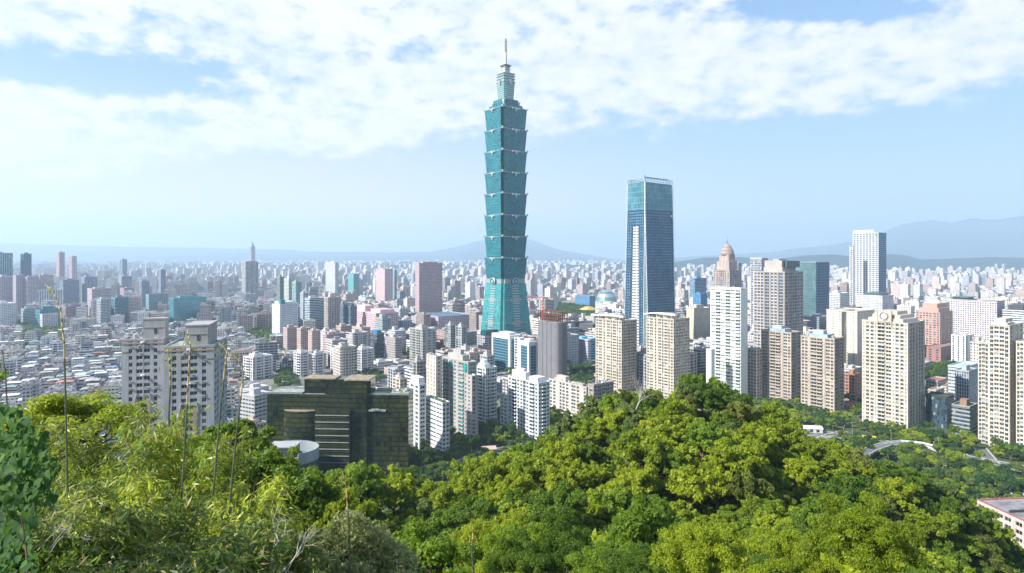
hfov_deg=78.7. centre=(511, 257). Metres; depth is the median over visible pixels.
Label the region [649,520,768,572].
forest tree
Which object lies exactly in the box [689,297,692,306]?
apartment tower
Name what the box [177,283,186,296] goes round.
apartment tower
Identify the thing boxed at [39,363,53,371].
row house
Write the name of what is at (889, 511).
forest tree
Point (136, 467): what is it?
bamboo clump
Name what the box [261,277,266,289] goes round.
apartment tower
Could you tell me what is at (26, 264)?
office tower
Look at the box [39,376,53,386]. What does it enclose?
row house
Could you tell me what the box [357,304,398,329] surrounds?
hotel block
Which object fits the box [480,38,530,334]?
pagoda skyscraper
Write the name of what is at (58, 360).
row house
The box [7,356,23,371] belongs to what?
row house
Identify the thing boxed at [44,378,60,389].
row house
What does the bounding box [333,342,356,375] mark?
apartment tower
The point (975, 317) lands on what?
office block
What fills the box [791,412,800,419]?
park tree
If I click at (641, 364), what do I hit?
apartment tower
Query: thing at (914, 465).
park tree
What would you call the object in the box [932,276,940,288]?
apartment tower
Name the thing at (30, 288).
apartment tower
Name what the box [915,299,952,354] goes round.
office tower
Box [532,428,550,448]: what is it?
forest tree
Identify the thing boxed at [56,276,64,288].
apartment tower
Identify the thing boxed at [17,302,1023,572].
woodland
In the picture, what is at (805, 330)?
apartment tower
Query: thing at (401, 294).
apartment tower
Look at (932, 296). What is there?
apartment tower
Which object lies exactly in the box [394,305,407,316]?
apartment tower
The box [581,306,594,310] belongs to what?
memorial hall
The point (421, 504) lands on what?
forest tree
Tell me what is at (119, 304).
office block
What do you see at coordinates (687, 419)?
forest tree
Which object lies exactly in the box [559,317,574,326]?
apartment tower
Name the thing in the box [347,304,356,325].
office block
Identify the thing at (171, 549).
bamboo clump
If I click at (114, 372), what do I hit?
row house
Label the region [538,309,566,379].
unfinished tower
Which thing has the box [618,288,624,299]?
apartment tower
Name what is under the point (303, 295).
apartment tower
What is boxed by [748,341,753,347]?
apartment tower
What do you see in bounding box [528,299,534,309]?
apartment tower
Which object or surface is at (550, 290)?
apartment tower
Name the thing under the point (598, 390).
apartment block
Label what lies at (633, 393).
forest tree
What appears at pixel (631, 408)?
forest tree
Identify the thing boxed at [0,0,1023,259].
sky
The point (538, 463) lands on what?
forest tree
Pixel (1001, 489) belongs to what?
park tree
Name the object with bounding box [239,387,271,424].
building
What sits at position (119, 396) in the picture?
row house
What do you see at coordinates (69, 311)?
apartment block
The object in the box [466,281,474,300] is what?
apartment tower
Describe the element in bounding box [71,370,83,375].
row house
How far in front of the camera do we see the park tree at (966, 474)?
408.15 m
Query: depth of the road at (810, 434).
489.53 m
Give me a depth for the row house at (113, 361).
827.25 m
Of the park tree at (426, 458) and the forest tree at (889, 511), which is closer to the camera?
the forest tree at (889, 511)
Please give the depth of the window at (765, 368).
651.30 m
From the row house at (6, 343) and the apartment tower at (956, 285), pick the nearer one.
the row house at (6, 343)
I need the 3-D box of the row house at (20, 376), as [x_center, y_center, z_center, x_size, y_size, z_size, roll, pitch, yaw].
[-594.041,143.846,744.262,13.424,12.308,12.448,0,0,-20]
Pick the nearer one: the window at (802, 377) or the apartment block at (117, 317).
the window at (802, 377)
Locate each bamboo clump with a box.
[1,446,114,526]
[2,503,166,572]
[6,441,190,542]
[13,396,188,511]
[23,411,146,516]
[29,476,133,546]
[44,467,263,553]
[47,427,232,551]
[56,537,227,572]
[57,507,211,572]
[75,536,273,572]
[84,402,209,503]
[88,494,220,566]
[119,472,300,563]
[129,420,245,531]
[164,505,281,572]
[186,513,295,572]
[187,425,263,532]
[202,471,312,542]
[223,502,298,572]
[230,508,330,572]
[237,522,345,572]
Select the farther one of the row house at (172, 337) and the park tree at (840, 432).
the row house at (172, 337)
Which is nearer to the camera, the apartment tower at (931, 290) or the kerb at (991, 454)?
the kerb at (991, 454)
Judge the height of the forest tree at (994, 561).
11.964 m
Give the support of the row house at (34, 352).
on the ground
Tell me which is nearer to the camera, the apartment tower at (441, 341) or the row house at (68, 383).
the row house at (68, 383)
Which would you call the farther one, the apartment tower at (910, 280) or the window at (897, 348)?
the apartment tower at (910, 280)
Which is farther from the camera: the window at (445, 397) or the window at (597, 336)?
the window at (597, 336)
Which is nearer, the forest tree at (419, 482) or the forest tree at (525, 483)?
the forest tree at (525, 483)
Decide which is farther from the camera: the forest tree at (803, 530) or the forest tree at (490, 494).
the forest tree at (490, 494)
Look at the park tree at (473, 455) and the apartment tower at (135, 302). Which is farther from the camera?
the apartment tower at (135, 302)
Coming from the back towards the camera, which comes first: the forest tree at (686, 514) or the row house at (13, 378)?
the row house at (13, 378)
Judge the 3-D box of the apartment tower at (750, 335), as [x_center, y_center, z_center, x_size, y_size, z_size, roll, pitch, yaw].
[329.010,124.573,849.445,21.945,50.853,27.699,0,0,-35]
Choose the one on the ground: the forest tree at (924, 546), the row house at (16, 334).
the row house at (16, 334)
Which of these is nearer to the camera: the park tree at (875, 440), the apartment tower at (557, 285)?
the park tree at (875, 440)
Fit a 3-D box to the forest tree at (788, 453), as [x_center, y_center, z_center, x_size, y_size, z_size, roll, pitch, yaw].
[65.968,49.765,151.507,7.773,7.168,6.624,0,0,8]
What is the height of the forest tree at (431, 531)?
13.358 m
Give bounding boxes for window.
[129,417,156,454]
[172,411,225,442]
[443,396,465,435]
[478,410,495,423]
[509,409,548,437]
[597,336,635,391]
[647,337,688,397]
[711,342,739,397]
[748,388,761,399]
[755,297,802,347]
[762,368,799,400]
[802,377,842,411]
[854,249,878,304]
[866,345,922,427]
[926,334,950,345]
[979,406,987,443]
[990,395,1011,445]
[1017,400,1022,444]
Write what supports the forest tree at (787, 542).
on the hill at (721, 501)
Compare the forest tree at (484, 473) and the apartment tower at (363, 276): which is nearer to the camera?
the forest tree at (484, 473)
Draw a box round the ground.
[15,272,1023,511]
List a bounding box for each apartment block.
[0,301,15,325]
[61,304,87,318]
[87,287,110,317]
[111,314,124,322]
[120,287,134,296]
[121,317,169,463]
[150,312,164,316]
[163,320,227,444]
[231,348,254,365]
[243,351,272,379]
[249,415,266,438]
[276,356,293,371]
[293,347,308,376]
[311,349,323,374]
[330,343,338,372]
[357,344,373,374]
[392,372,406,387]
[398,319,411,329]
[409,324,435,364]
[409,375,425,450]
[412,355,425,382]
[426,395,449,452]
[435,348,452,354]
[446,321,455,348]
[455,322,466,347]
[459,344,471,349]
[480,350,494,364]
[500,392,507,424]
[502,376,507,394]
[549,374,587,415]
[588,380,613,400]
[637,345,645,351]
[844,365,861,375]
[844,369,860,400]
[860,373,861,398]
[951,333,971,361]
[970,337,980,361]
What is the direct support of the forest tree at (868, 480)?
on the hill at (721, 501)
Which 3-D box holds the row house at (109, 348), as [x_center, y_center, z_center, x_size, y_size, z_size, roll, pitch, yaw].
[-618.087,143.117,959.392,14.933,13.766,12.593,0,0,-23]
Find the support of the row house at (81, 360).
on the ground
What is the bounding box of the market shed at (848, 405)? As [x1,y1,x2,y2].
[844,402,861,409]
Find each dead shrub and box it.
[37,485,104,555]
[263,504,325,572]
[630,374,654,408]
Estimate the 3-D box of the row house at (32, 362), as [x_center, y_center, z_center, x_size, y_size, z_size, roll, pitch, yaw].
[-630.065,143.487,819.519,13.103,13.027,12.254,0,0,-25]
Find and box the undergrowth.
[362,410,997,572]
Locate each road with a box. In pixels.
[246,371,276,385]
[450,444,521,467]
[807,432,1014,469]
[818,431,852,438]
[975,447,999,465]
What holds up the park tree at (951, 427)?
on the ground
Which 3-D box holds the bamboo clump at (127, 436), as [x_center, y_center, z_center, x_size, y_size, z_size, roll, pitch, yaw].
[-6.923,5.727,12.100,1.626,5.632,2.482,0,0,11]
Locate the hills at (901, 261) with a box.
[15,254,1023,271]
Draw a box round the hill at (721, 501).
[551,417,971,565]
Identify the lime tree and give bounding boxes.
[3,393,139,485]
[32,390,142,471]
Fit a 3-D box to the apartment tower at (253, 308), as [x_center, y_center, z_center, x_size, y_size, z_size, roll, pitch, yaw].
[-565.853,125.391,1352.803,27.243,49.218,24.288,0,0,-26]
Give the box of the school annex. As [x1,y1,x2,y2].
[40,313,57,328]
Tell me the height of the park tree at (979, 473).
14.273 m
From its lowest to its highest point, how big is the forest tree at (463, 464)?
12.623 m
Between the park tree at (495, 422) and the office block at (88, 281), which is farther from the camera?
the office block at (88, 281)
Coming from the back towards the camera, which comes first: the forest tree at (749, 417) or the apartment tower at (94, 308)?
the apartment tower at (94, 308)
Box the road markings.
[811,433,1000,464]
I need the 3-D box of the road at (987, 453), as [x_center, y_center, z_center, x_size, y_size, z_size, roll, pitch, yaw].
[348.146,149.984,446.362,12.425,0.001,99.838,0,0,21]
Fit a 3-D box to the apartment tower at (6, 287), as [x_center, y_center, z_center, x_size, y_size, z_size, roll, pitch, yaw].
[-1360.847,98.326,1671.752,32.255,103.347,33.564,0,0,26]
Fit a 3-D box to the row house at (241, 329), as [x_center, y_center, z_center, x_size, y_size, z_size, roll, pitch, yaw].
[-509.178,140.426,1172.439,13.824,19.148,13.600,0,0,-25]
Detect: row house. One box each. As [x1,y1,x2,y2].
[0,341,9,345]
[0,345,8,354]
[0,360,15,382]
[0,385,18,395]
[1,393,21,406]
[2,335,12,340]
[3,328,13,334]
[3,376,19,382]
[4,348,17,359]
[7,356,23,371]
[7,381,22,392]
[13,331,22,337]
[14,340,25,348]
[16,372,22,380]
[17,398,21,408]
[21,365,35,378]
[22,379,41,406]
[24,372,39,379]
[25,331,35,345]
[25,346,37,349]
[26,351,40,361]
[26,361,39,365]
[27,355,38,361]
[29,340,40,346]
[30,328,41,337]
[36,357,50,368]
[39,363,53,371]
[39,371,53,378]
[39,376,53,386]
[41,334,52,347]
[42,349,52,356]
[44,368,59,374]
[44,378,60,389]
[44,387,63,393]
[45,353,56,357]
[49,332,58,337]
[50,340,62,353]
[55,349,66,356]
[55,357,69,366]
[55,379,73,386]
[56,374,72,378]
[61,386,75,393]
[65,347,76,352]
[66,345,78,349]
[66,390,77,397]
[69,317,77,332]
[71,332,81,336]
[71,357,84,366]
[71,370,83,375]
[72,321,79,332]
[72,365,84,371]
[74,375,90,387]
[75,373,86,377]
[77,377,89,391]
[78,320,86,329]
[78,335,89,344]
[78,387,92,394]
[79,349,92,356]
[81,328,90,334]
[81,340,93,355]
[83,354,94,360]
[83,378,101,386]
[87,383,99,386]
[88,385,103,402]
[89,317,96,325]
[89,362,101,365]
[89,370,104,376]
[90,366,102,372]
[93,325,100,331]
[94,341,101,346]
[94,346,106,354]
[95,371,107,380]
[97,334,108,342]
[100,326,111,339]
[104,358,116,365]
[104,381,120,397]
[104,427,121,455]
[106,346,112,354]
[106,378,121,382]
[107,322,114,330]
[108,339,115,345]
[108,370,121,374]
[108,376,121,379]
[112,346,121,353]
[112,392,121,400]
[113,340,121,347]
[113,355,121,366]
[117,323,126,327]
[118,332,126,337]
[136,327,142,335]
[169,334,176,341]
[173,321,180,329]
[177,328,184,338]
[217,327,223,335]
[225,327,231,334]
[227,368,233,376]
[227,379,237,385]
[227,384,234,402]
[228,335,234,340]
[228,370,239,380]
[231,310,236,323]
[235,336,244,348]
[237,327,244,331]
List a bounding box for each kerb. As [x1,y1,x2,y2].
[807,431,1023,471]
[973,447,1000,464]
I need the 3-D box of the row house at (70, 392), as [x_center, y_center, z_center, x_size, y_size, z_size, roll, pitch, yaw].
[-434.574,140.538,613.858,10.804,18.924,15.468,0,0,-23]
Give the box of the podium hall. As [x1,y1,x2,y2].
[926,343,950,360]
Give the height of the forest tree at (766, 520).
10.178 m
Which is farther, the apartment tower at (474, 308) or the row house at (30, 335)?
the apartment tower at (474, 308)
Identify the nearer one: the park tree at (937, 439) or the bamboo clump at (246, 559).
the bamboo clump at (246, 559)
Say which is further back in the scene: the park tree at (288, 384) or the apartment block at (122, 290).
the apartment block at (122, 290)
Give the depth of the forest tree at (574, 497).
103.78 m
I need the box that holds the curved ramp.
[863,440,943,456]
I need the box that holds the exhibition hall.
[417,311,468,328]
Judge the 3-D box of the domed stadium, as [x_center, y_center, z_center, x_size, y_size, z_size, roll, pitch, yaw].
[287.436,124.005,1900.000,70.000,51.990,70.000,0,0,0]
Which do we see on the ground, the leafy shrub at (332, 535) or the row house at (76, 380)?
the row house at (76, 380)
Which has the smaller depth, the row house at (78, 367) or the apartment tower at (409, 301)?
the row house at (78, 367)
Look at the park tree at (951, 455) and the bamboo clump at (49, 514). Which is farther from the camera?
the park tree at (951, 455)
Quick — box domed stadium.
[595,289,616,301]
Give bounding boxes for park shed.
[481,445,496,453]
[803,425,823,432]
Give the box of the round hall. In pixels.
[272,440,318,470]
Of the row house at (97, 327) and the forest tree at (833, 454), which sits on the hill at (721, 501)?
the forest tree at (833, 454)
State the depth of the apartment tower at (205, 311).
1369.96 m
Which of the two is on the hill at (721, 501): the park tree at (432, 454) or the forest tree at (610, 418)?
the forest tree at (610, 418)
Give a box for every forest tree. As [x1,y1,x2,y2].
[63,445,113,475]
[191,464,236,491]
[236,475,276,503]
[248,443,317,485]
[268,515,305,534]
[298,475,358,531]
[303,488,377,534]
[311,465,338,484]
[323,464,369,487]
[344,460,379,480]
[347,464,391,505]
[354,497,380,519]
[371,510,402,530]
[376,478,394,517]
[377,518,399,536]
[378,464,416,516]
[392,516,434,567]
[395,497,435,519]
[396,507,425,525]
[399,465,428,485]
[401,478,424,497]
[403,479,460,515]
[417,559,438,569]
[425,508,464,537]
[438,559,467,572]
[446,456,480,483]
[448,494,481,518]
[448,517,522,567]
[451,512,486,539]
[454,462,478,486]
[455,495,481,504]
[456,478,484,496]
[457,454,496,490]
[465,554,541,572]
[471,496,506,523]
[478,451,513,470]
[480,526,563,572]
[481,521,553,572]
[484,484,502,505]
[487,473,511,499]
[492,500,530,529]
[495,457,532,477]
[495,468,538,500]
[500,487,533,509]
[504,511,541,527]
[506,451,523,460]
[507,441,536,456]
[507,451,555,495]
[515,504,594,572]
[523,450,560,468]
[525,480,591,533]
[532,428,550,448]
[539,432,582,454]
[543,436,582,468]
[544,464,577,491]
[548,412,579,436]
[557,461,594,488]
[563,540,649,572]
[570,524,596,537]
[572,419,584,443]
[576,417,598,440]
[577,394,603,419]
[577,441,602,463]
[579,419,608,443]
[580,502,612,529]
[583,460,610,486]
[586,487,617,509]
[588,483,640,523]
[594,407,627,432]
[595,520,621,531]
[596,483,619,492]
[597,541,668,572]
[598,393,622,414]
[604,494,687,572]
[606,427,637,459]
[607,440,618,462]
[609,388,632,403]
[610,393,627,402]
[612,401,643,421]
[614,429,669,467]
[614,463,630,477]
[615,450,645,464]
[617,460,664,495]
[621,414,646,437]
[629,391,645,402]
[629,492,663,509]
[631,390,657,410]
[631,407,655,420]
[634,416,678,441]
[636,388,664,400]
[640,481,662,496]
[644,447,690,494]
[649,404,662,411]
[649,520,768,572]
[651,393,664,406]
[652,394,696,422]
[661,440,699,465]
[661,464,713,509]
[663,410,696,443]
[668,424,688,441]
[668,499,699,522]
[674,382,701,402]
[675,372,708,388]
[675,393,699,409]
[680,519,716,569]
[681,417,726,461]
[688,380,720,416]
[691,456,721,495]
[693,514,728,531]
[696,392,726,416]
[703,464,736,512]
[703,528,735,543]
[706,436,766,498]
[708,377,731,411]
[708,411,727,424]
[713,387,733,410]
[717,504,741,521]
[718,413,740,426]
[721,421,739,435]
[721,428,738,470]
[723,388,753,407]
[723,401,755,427]
[725,445,773,489]
[725,472,775,517]
[730,516,759,535]
[731,532,770,572]
[732,421,773,443]
[735,413,757,423]
[735,530,749,540]
[736,489,782,511]
[736,496,784,525]
[739,526,769,541]
[744,435,771,454]
[747,539,808,572]
[750,514,794,534]
[751,400,795,422]
[756,416,783,431]
[762,431,784,454]
[762,526,836,572]
[765,466,790,489]
[766,449,785,467]
[769,493,796,510]
[774,418,803,448]
[774,487,793,499]
[775,448,802,465]
[777,517,825,535]
[781,508,789,518]
[783,436,818,448]
[783,455,819,498]
[784,457,828,480]
[785,505,801,512]
[789,436,832,462]
[789,496,831,527]
[792,479,820,497]
[795,488,927,572]
[797,496,818,508]
[802,506,844,523]
[803,475,823,493]
[807,470,883,507]
[810,455,852,479]
[817,438,832,446]
[821,438,849,459]
[823,476,844,485]
[826,449,848,460]
[839,496,863,511]
[841,447,876,468]
[851,461,878,483]
[856,475,875,495]
[866,477,888,487]
[867,459,902,472]
[867,493,900,518]
[871,466,911,484]
[876,476,919,510]
[879,508,900,521]
[888,519,924,551]
[898,464,931,492]
[900,507,947,536]
[903,491,935,513]
[903,561,937,572]
[916,485,936,499]
[916,541,930,551]
[918,546,951,572]
[921,475,934,497]
[921,480,972,512]
[925,529,941,544]
[926,510,959,541]
[926,539,970,566]
[932,555,976,572]
[933,496,966,535]
[941,532,986,556]
[957,504,1015,542]
[958,507,995,537]
[959,490,977,504]
[968,543,1013,572]
[970,564,995,572]
[971,532,1002,552]
[985,558,1011,572]
[996,542,1013,572]
[1002,534,1015,551]
[1008,545,1023,563]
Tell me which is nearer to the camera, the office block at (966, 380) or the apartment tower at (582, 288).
the office block at (966, 380)
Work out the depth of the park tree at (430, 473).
414.23 m
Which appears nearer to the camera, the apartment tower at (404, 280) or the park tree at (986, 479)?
the park tree at (986, 479)
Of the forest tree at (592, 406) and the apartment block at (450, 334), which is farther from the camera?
the apartment block at (450, 334)
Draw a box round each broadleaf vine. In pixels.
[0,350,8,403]
[0,402,60,517]
[0,445,61,570]
[0,515,41,572]
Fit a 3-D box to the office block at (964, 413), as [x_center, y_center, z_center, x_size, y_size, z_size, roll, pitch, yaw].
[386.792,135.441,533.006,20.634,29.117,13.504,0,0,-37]
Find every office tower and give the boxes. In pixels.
[0,252,12,275]
[20,253,31,276]
[56,251,64,276]
[69,256,76,278]
[118,275,131,287]
[120,258,126,275]
[158,269,165,292]
[242,261,257,299]
[249,242,254,260]
[277,275,284,300]
[284,276,292,300]
[292,280,301,303]
[326,262,337,292]
[370,329,383,357]
[376,268,392,300]
[393,268,396,299]
[415,262,442,312]
[624,175,675,346]
[689,276,706,296]
[693,292,706,306]
[713,241,740,286]
[738,262,741,286]
[750,258,767,329]
[796,262,828,315]
[850,245,854,304]
[853,230,885,304]
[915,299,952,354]
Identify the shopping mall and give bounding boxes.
[575,321,595,332]
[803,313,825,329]
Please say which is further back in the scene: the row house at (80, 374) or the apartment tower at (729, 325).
the row house at (80, 374)
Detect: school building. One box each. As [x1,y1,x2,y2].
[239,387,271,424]
[240,382,268,392]
[976,497,1023,547]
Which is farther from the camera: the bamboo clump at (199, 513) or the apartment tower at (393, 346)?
the apartment tower at (393, 346)
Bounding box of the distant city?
[0,259,1023,422]
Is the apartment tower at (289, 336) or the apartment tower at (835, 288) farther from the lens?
the apartment tower at (835, 288)
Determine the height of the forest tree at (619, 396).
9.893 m
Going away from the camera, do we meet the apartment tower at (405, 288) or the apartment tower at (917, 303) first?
the apartment tower at (917, 303)
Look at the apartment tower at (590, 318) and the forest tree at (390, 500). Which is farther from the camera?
the apartment tower at (590, 318)
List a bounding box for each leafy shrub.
[0,536,108,572]
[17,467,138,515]
[175,432,229,498]
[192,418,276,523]
[226,440,304,501]
[244,460,342,539]
[278,546,327,572]
[301,507,387,572]
[320,519,428,572]
[383,518,480,572]
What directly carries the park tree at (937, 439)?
on the ground
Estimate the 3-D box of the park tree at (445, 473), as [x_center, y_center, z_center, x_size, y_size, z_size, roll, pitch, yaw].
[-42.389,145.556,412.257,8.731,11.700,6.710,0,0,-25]
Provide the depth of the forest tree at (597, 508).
112.18 m
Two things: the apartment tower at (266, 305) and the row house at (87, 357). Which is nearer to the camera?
the row house at (87, 357)
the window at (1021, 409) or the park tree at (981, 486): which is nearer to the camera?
the park tree at (981, 486)
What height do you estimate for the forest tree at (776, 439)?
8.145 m
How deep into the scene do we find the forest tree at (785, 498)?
121.20 m
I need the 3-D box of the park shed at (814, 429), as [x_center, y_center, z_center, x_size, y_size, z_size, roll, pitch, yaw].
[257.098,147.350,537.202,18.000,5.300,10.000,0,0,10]
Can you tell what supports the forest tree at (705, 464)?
on the hill at (721, 501)
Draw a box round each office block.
[21,306,36,324]
[35,306,61,325]
[37,289,62,304]
[59,278,78,304]
[81,275,97,302]
[111,295,127,322]
[139,279,149,307]
[145,293,167,311]
[169,295,206,322]
[267,374,413,475]
[272,300,298,333]
[304,296,323,329]
[340,302,346,323]
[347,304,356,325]
[348,273,358,295]
[477,329,497,353]
[492,331,520,371]
[514,337,523,367]
[519,338,537,375]
[575,295,594,305]
[579,336,595,359]
[579,338,590,364]
[595,302,614,312]
[686,304,709,338]
[826,307,874,366]
[829,291,849,308]
[855,292,893,312]
[925,391,954,428]
[948,361,977,398]
[949,296,1004,340]
[951,398,977,433]
[955,364,977,402]
[1002,303,1023,329]
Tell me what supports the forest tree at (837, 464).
on the hill at (721, 501)
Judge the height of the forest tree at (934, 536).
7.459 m
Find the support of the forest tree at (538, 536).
on the hill at (721, 501)
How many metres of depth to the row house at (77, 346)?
960.02 m
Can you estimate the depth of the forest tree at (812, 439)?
166.96 m
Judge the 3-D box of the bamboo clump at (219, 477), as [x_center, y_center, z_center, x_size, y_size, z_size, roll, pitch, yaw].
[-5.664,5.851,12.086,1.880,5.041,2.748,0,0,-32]
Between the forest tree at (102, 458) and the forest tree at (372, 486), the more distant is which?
the forest tree at (372, 486)
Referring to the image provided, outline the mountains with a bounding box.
[0,216,1023,262]
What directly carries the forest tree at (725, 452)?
on the hill at (721, 501)
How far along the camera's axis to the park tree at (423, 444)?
474.88 m
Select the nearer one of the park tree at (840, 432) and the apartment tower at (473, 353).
the park tree at (840, 432)
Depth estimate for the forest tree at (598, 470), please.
131.85 m
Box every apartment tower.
[0,275,12,301]
[13,273,24,313]
[24,275,36,304]
[36,273,53,289]
[41,300,54,306]
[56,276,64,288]
[92,298,98,317]
[96,297,110,324]
[105,278,114,287]
[111,283,122,296]
[123,290,136,296]
[128,293,141,322]
[135,279,140,292]
[137,310,148,322]
[149,276,156,290]
[164,287,175,301]
[167,279,175,288]
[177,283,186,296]
[180,286,188,295]
[184,276,190,292]
[191,281,198,292]
[200,302,210,320]
[202,279,207,290]
[206,299,215,311]
[215,279,223,297]
[215,303,225,319]
[220,304,233,323]
[222,282,227,297]
[231,281,236,292]
[231,294,241,301]
[237,307,248,326]
[240,313,250,331]
[244,304,257,313]
[245,291,255,303]
[257,310,270,330]
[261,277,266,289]
[263,300,273,311]
[264,290,272,299]
[270,302,274,328]
[283,324,298,349]
[297,326,310,349]
[300,291,307,325]
[306,280,311,291]
[308,328,319,350]
[309,285,317,296]
[321,275,325,284]
[322,332,344,350]
[324,294,340,328]
[328,291,339,295]
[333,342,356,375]
[336,323,351,333]
[341,300,353,305]
[343,292,352,301]
[345,329,367,347]
[352,323,370,345]
[359,282,362,295]
[360,273,366,285]
[373,279,375,291]
[374,300,387,307]
[374,314,390,331]
[384,334,402,359]
[393,298,403,306]
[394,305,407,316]
[397,289,404,299]
[400,285,409,297]
[401,276,407,285]
[404,296,414,306]
[412,287,414,297]
[426,352,441,397]
[436,327,445,349]
[442,276,449,290]
[442,348,476,436]
[447,284,455,300]
[447,301,459,312]
[450,298,463,311]
[452,279,459,296]
[457,277,464,292]
[464,347,483,363]
[465,303,477,313]
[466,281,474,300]
[466,373,478,436]
[469,310,482,329]
[470,306,482,310]
[476,285,483,298]
[477,359,496,423]
[479,315,481,329]
[508,367,549,438]
[517,333,536,340]
[526,279,533,295]
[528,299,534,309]
[529,315,533,325]
[532,317,543,334]
[538,284,548,298]
[539,298,553,309]
[545,285,556,309]
[554,282,560,290]
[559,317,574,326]
[566,313,580,321]
[567,332,578,365]
[568,278,575,290]
[578,282,587,294]
[583,277,589,290]
[585,313,601,322]
[593,314,636,391]
[598,307,611,315]
[606,283,614,290]
[607,303,621,309]
[615,306,623,312]
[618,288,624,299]
[637,349,645,389]
[643,312,689,398]
[675,300,685,306]
[675,308,685,315]
[676,282,684,298]
[678,288,687,299]
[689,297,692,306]
[690,342,709,382]
[690,351,697,381]
[700,337,709,345]
[706,348,714,384]
[708,275,712,289]
[710,286,747,397]
[748,330,753,340]
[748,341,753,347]
[748,346,762,399]
[753,259,802,347]
[761,325,800,400]
[801,329,843,414]
[803,326,812,334]
[831,279,839,285]
[831,285,839,291]
[840,282,848,292]
[842,272,847,281]
[862,309,924,428]
[886,279,889,287]
[886,287,890,294]
[891,281,901,298]
[894,297,900,309]
[897,303,914,316]
[900,282,909,302]
[905,277,914,295]
[906,299,923,310]
[913,282,922,297]
[923,283,931,293]
[927,294,941,300]
[928,287,937,295]
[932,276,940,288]
[951,276,958,291]
[952,281,960,291]
[962,275,970,285]
[968,292,980,298]
[969,282,977,291]
[973,273,980,285]
[978,339,988,443]
[981,288,994,298]
[986,277,993,287]
[987,292,1001,296]
[989,317,1022,445]
[994,296,1010,304]
[997,276,1004,294]
[1007,299,1020,305]
[1015,287,1023,298]
[1016,339,1023,444]
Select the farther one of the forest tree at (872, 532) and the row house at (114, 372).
the row house at (114, 372)
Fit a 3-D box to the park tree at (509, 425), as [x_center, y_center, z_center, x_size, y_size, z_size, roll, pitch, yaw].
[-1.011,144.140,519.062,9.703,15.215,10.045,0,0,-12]
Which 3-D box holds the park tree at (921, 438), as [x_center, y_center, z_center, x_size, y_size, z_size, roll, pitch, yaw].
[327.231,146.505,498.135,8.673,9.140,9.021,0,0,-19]
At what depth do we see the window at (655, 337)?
665.76 m
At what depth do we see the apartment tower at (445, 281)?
2419.14 m
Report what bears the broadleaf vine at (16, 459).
on the hill at (721, 501)
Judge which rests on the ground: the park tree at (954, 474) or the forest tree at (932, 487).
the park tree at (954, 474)
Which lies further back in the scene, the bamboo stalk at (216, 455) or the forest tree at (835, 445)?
the forest tree at (835, 445)
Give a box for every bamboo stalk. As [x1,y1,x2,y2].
[45,279,71,535]
[159,343,177,444]
[178,329,200,517]
[209,341,235,518]
[228,349,249,519]
[339,469,352,572]
[464,515,485,572]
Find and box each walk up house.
[925,376,947,389]
[928,386,943,392]
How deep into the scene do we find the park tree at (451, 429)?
510.72 m
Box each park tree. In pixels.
[281,382,290,386]
[413,469,422,476]
[419,453,432,463]
[419,465,428,470]
[420,440,427,453]
[425,469,437,479]
[426,463,437,469]
[427,451,440,458]
[436,461,447,465]
[436,463,450,479]
[441,469,453,476]
[442,451,452,458]
[449,444,459,457]
[450,426,455,433]
[451,436,458,441]
[463,444,470,454]
[467,435,476,450]
[468,453,477,458]
[473,435,480,441]
[480,447,488,453]
[486,438,493,445]
[490,419,499,425]
[494,426,503,434]
[494,434,500,440]
[505,421,516,437]
[507,427,516,435]
[507,440,516,446]
[526,437,534,441]
[552,416,561,422]
[781,402,791,407]
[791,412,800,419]
[826,418,835,430]
[837,418,847,428]
[837,429,848,439]
[841,431,853,439]
[849,439,863,445]
[860,442,874,447]
[861,422,870,431]
[863,434,872,439]
[868,422,878,429]
[869,438,880,443]
[878,433,890,441]
[880,447,895,459]
[885,426,893,431]
[897,453,914,460]
[899,442,912,447]
[900,448,910,453]
[900,458,911,465]
[909,462,921,469]
[910,450,921,456]
[911,457,928,466]
[915,443,926,447]
[917,436,928,440]
[921,450,934,455]
[921,469,938,477]
[923,421,935,429]
[924,430,936,440]
[925,371,933,377]
[931,442,942,453]
[931,467,944,476]
[933,429,945,442]
[933,455,945,461]
[934,437,943,442]
[935,461,948,469]
[939,446,950,455]
[943,478,960,487]
[945,450,958,462]
[945,468,961,481]
[947,423,960,432]
[948,433,958,437]
[948,442,958,450]
[949,436,961,442]
[949,460,965,469]
[959,430,968,443]
[959,456,968,461]
[959,470,972,477]
[960,439,974,445]
[960,485,968,494]
[961,476,975,486]
[964,487,984,497]
[966,494,979,505]
[967,435,977,441]
[967,457,982,466]
[973,473,994,487]
[974,472,991,478]
[975,450,985,458]
[975,467,984,471]
[975,482,996,492]
[981,468,996,474]
[981,492,994,497]
[985,466,997,476]
[987,489,1001,497]
[990,444,1004,451]
[991,436,1003,443]
[993,451,1005,455]
[994,463,1015,473]
[994,486,1010,495]
[996,467,1014,477]
[997,470,1014,481]
[1001,478,1020,491]
[1004,443,1018,457]
[1004,451,1017,461]
[1009,462,1018,470]
[1010,539,1023,549]
[1013,442,1021,448]
[1013,449,1021,461]
[1016,464,1023,477]
[1020,482,1023,492]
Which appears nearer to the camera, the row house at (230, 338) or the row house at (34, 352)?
the row house at (34, 352)
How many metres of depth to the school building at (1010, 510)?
312.04 m
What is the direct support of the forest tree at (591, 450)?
on the hill at (721, 501)
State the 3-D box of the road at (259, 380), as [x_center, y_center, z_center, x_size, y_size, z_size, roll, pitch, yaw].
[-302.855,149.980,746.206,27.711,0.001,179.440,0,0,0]
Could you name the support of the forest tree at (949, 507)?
on the hill at (721, 501)
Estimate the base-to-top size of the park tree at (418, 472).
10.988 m
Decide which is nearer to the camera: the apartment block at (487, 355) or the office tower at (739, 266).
the apartment block at (487, 355)
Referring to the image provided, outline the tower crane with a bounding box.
[528,292,552,318]
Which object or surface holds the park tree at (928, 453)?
on the ground

